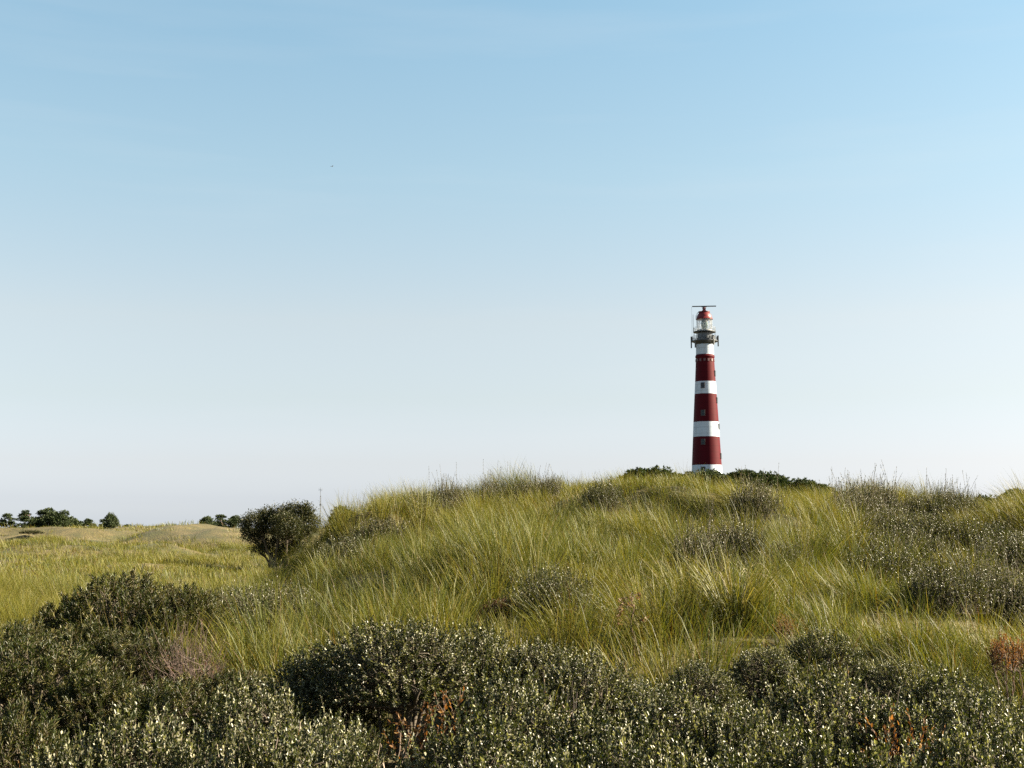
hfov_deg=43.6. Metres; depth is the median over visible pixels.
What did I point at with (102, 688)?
buckthorn shrub
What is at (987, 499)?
pine tree
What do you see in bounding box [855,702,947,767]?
withered shrub
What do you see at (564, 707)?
bare shrub
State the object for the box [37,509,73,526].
pine tree
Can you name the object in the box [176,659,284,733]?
buckthorn shrub
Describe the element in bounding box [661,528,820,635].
grass tussock
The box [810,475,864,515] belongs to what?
willow shrub
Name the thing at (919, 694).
willow shrub
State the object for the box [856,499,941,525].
willow shrub
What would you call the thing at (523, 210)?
sky
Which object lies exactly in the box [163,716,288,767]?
willow shrub
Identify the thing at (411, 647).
willow shrub
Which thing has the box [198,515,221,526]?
pine tree
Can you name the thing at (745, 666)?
willow shrub
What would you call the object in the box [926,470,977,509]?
willow shrub
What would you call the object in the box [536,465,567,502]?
willow shrub
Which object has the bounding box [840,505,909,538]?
willow shrub
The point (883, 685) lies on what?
willow shrub
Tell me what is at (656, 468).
bush
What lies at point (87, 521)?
pine tree
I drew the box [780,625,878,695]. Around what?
willow shrub
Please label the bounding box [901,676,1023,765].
willow shrub
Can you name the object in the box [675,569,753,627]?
willow shrub
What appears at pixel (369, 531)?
willow shrub
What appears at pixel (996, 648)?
withered shrub
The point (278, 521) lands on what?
tree
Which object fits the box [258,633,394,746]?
willow shrub
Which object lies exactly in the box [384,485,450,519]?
willow shrub
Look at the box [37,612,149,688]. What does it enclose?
buckthorn shrub
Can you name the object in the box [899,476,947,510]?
willow shrub
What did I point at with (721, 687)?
willow shrub
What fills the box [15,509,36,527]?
pine tree
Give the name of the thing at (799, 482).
pine tree
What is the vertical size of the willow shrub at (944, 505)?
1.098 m
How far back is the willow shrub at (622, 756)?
5.87 m
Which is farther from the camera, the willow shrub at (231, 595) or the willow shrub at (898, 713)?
the willow shrub at (231, 595)
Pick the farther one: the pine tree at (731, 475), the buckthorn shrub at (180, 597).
the pine tree at (731, 475)
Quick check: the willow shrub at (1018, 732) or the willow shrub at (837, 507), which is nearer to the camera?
the willow shrub at (1018, 732)
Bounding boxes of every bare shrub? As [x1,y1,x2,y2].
[135,613,231,701]
[217,722,313,762]
[364,731,416,767]
[524,672,603,761]
[817,665,899,753]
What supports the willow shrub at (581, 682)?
on the ground at (202, 532)
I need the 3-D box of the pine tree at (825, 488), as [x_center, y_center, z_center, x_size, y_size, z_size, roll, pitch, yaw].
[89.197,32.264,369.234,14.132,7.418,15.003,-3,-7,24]
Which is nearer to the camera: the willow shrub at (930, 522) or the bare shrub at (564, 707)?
the bare shrub at (564, 707)
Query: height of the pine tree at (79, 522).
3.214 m
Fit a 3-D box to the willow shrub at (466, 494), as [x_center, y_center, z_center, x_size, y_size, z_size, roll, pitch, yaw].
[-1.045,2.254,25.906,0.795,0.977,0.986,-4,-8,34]
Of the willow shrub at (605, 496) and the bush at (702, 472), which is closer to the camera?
the willow shrub at (605, 496)
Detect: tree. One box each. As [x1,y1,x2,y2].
[0,513,16,527]
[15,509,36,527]
[30,507,58,527]
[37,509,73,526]
[66,515,84,527]
[82,518,96,527]
[102,512,119,527]
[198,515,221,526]
[214,514,229,526]
[226,515,240,527]
[237,498,322,570]
[325,505,348,527]
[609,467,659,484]
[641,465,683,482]
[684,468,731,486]
[702,472,739,488]
[727,472,753,488]
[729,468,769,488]
[753,470,794,493]
[775,474,810,495]
[786,479,810,495]
[791,477,836,495]
[805,483,837,494]
[973,493,998,507]
[993,490,1023,504]
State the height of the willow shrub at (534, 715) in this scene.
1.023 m
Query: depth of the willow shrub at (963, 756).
5.79 m
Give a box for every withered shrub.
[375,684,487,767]
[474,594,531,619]
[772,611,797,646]
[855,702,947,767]
[986,627,1023,707]
[1009,630,1023,713]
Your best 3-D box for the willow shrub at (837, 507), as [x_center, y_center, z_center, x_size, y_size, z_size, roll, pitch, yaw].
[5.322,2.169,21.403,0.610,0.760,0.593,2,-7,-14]
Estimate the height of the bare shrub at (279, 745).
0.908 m
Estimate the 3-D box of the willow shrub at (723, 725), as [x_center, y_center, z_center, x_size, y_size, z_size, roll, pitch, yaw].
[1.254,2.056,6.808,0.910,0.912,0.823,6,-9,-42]
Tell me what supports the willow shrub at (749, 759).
on the ground at (202, 532)
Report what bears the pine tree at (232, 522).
on the ground at (202, 532)
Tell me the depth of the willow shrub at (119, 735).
5.97 m
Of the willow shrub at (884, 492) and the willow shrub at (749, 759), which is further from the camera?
the willow shrub at (884, 492)
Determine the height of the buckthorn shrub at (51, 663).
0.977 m
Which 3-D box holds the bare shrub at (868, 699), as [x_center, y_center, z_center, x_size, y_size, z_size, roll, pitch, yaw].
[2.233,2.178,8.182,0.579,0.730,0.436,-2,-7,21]
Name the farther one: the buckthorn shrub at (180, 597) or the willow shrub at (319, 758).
the buckthorn shrub at (180, 597)
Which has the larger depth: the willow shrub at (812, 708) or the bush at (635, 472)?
the bush at (635, 472)
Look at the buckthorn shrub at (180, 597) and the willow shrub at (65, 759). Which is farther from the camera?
the buckthorn shrub at (180, 597)
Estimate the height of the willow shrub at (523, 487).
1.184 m
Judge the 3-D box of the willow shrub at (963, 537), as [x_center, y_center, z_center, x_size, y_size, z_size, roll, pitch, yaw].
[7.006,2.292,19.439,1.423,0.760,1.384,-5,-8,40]
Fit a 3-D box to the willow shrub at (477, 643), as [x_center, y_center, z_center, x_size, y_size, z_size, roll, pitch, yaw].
[-0.235,2.092,9.147,0.991,0.842,0.840,1,-7,-9]
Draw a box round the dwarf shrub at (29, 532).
[19,529,43,534]
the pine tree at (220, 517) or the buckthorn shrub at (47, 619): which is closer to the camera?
the buckthorn shrub at (47, 619)
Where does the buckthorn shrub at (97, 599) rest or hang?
on the ground at (202, 532)
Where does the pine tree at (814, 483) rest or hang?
on the ground at (202, 532)
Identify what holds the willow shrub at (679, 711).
on the ground at (202, 532)
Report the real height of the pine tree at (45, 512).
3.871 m
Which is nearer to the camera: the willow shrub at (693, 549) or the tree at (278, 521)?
the willow shrub at (693, 549)
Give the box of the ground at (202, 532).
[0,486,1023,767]
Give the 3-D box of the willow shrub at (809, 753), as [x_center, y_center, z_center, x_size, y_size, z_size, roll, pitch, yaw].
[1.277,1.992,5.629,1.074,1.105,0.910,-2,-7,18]
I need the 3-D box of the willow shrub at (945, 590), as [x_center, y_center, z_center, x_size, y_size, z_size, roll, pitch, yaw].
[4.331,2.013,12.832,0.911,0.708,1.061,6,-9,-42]
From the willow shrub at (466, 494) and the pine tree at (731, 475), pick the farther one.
the pine tree at (731, 475)
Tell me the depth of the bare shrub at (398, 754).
6.77 m
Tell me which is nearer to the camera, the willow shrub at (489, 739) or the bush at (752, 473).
the willow shrub at (489, 739)
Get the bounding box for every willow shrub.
[12,720,122,767]
[57,701,206,767]
[149,586,272,667]
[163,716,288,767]
[193,669,315,767]
[195,575,283,632]
[216,567,338,632]
[217,700,384,767]
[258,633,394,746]
[283,695,394,767]
[297,612,486,767]
[312,524,391,567]
[350,510,427,545]
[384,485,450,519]
[391,693,571,767]
[417,618,534,718]
[421,470,462,512]
[439,658,587,767]
[443,474,478,515]
[473,459,515,508]
[478,634,595,731]
[503,549,611,625]
[510,465,551,507]
[512,736,595,767]
[522,645,643,742]
[523,700,654,767]
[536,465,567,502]
[545,710,709,767]
[577,473,624,513]
[590,670,688,743]
[595,673,743,767]
[650,716,776,767]
[659,496,740,582]
[665,658,755,723]
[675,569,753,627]
[678,684,799,767]
[698,498,773,571]
[720,642,816,706]
[721,706,897,767]
[726,463,787,522]
[736,656,910,767]
[761,523,816,579]
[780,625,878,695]
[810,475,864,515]
[811,522,912,563]
[818,497,844,522]
[826,470,885,508]
[826,733,939,767]
[833,466,907,521]
[834,692,954,767]
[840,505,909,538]
[841,534,938,589]
[849,650,935,709]
[850,463,901,506]
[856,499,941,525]
[861,513,955,560]
[881,660,1005,732]
[886,483,926,518]
[887,501,989,543]
[895,550,1004,622]
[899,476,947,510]
[899,709,1023,767]
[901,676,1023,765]
[906,474,972,523]
[907,534,1013,577]
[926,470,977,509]
[928,510,1017,553]
[942,524,1023,620]
[945,483,985,523]
[955,519,1023,573]
[956,688,1023,740]
[966,542,1023,635]
[968,713,1023,767]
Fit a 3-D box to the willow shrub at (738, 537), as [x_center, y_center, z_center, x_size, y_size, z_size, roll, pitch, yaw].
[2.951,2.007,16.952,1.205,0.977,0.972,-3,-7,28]
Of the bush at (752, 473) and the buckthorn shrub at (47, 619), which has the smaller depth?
the buckthorn shrub at (47, 619)
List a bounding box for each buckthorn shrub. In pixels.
[0,615,59,710]
[0,628,121,750]
[0,691,79,767]
[23,590,98,643]
[31,563,176,642]
[33,656,168,749]
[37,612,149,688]
[77,668,263,763]
[79,621,203,693]
[128,576,235,654]
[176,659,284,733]
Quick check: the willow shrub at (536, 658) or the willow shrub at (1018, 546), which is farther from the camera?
the willow shrub at (1018, 546)
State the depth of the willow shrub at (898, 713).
6.92 m
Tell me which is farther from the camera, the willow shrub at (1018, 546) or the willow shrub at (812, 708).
the willow shrub at (1018, 546)
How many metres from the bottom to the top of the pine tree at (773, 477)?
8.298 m
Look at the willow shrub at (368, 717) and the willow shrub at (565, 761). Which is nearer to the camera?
the willow shrub at (565, 761)
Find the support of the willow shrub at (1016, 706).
on the ground at (202, 532)
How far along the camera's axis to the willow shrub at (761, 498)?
20.27 m
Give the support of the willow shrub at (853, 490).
on the ground at (202, 532)
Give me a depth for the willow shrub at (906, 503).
23.83 m
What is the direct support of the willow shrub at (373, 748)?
on the ground at (202, 532)
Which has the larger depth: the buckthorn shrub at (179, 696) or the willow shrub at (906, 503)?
the willow shrub at (906, 503)
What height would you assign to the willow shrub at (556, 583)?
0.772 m
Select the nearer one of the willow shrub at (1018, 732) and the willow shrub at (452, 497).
the willow shrub at (1018, 732)
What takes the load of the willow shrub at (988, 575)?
on the ground at (202, 532)
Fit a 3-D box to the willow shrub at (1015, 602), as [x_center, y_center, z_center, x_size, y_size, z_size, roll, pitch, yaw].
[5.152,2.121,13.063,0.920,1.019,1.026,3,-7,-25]
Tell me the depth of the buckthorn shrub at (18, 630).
11.02 m
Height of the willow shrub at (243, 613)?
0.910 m
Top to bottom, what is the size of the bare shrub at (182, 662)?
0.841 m
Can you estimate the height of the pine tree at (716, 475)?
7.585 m
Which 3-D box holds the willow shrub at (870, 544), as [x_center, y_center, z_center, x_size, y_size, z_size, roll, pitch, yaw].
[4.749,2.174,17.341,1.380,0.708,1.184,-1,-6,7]
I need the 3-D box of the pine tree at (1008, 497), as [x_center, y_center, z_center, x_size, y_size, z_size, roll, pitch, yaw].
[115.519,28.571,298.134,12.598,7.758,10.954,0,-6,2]
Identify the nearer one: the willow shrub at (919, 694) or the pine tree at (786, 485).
the willow shrub at (919, 694)
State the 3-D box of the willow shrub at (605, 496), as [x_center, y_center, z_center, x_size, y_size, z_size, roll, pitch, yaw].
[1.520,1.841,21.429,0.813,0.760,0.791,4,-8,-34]
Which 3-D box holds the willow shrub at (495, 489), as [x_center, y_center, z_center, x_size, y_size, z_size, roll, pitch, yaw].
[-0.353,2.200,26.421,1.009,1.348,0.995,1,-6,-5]
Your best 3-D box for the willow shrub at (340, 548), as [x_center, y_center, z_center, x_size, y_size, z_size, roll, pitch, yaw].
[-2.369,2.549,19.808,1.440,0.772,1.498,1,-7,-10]
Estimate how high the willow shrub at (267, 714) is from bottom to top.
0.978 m
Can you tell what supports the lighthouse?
on the ground at (202, 532)
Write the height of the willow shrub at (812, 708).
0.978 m
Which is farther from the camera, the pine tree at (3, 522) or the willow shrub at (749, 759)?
the pine tree at (3, 522)
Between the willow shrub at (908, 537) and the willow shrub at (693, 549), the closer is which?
the willow shrub at (693, 549)
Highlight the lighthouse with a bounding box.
[691,306,721,472]
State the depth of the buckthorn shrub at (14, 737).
6.46 m
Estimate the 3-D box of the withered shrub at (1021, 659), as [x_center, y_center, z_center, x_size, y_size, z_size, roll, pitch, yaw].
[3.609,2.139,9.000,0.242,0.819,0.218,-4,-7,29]
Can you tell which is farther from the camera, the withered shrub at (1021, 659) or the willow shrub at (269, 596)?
the willow shrub at (269, 596)
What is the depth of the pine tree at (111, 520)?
111.12 m
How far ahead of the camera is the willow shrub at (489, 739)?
5.90 m
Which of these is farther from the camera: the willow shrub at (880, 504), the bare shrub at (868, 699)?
the willow shrub at (880, 504)
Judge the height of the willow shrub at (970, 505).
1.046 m
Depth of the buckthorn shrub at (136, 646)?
9.88 m
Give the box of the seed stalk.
[616,592,648,661]
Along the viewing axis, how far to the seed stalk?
10.46 m
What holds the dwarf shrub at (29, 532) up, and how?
on the ground at (202, 532)
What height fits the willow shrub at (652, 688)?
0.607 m
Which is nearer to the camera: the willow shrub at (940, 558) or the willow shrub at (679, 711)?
the willow shrub at (679, 711)
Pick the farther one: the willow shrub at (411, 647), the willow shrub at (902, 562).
the willow shrub at (902, 562)
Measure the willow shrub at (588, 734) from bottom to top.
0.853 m
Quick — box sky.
[0,0,1023,527]
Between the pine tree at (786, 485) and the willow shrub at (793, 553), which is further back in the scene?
the pine tree at (786, 485)
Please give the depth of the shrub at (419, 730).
7.10 m

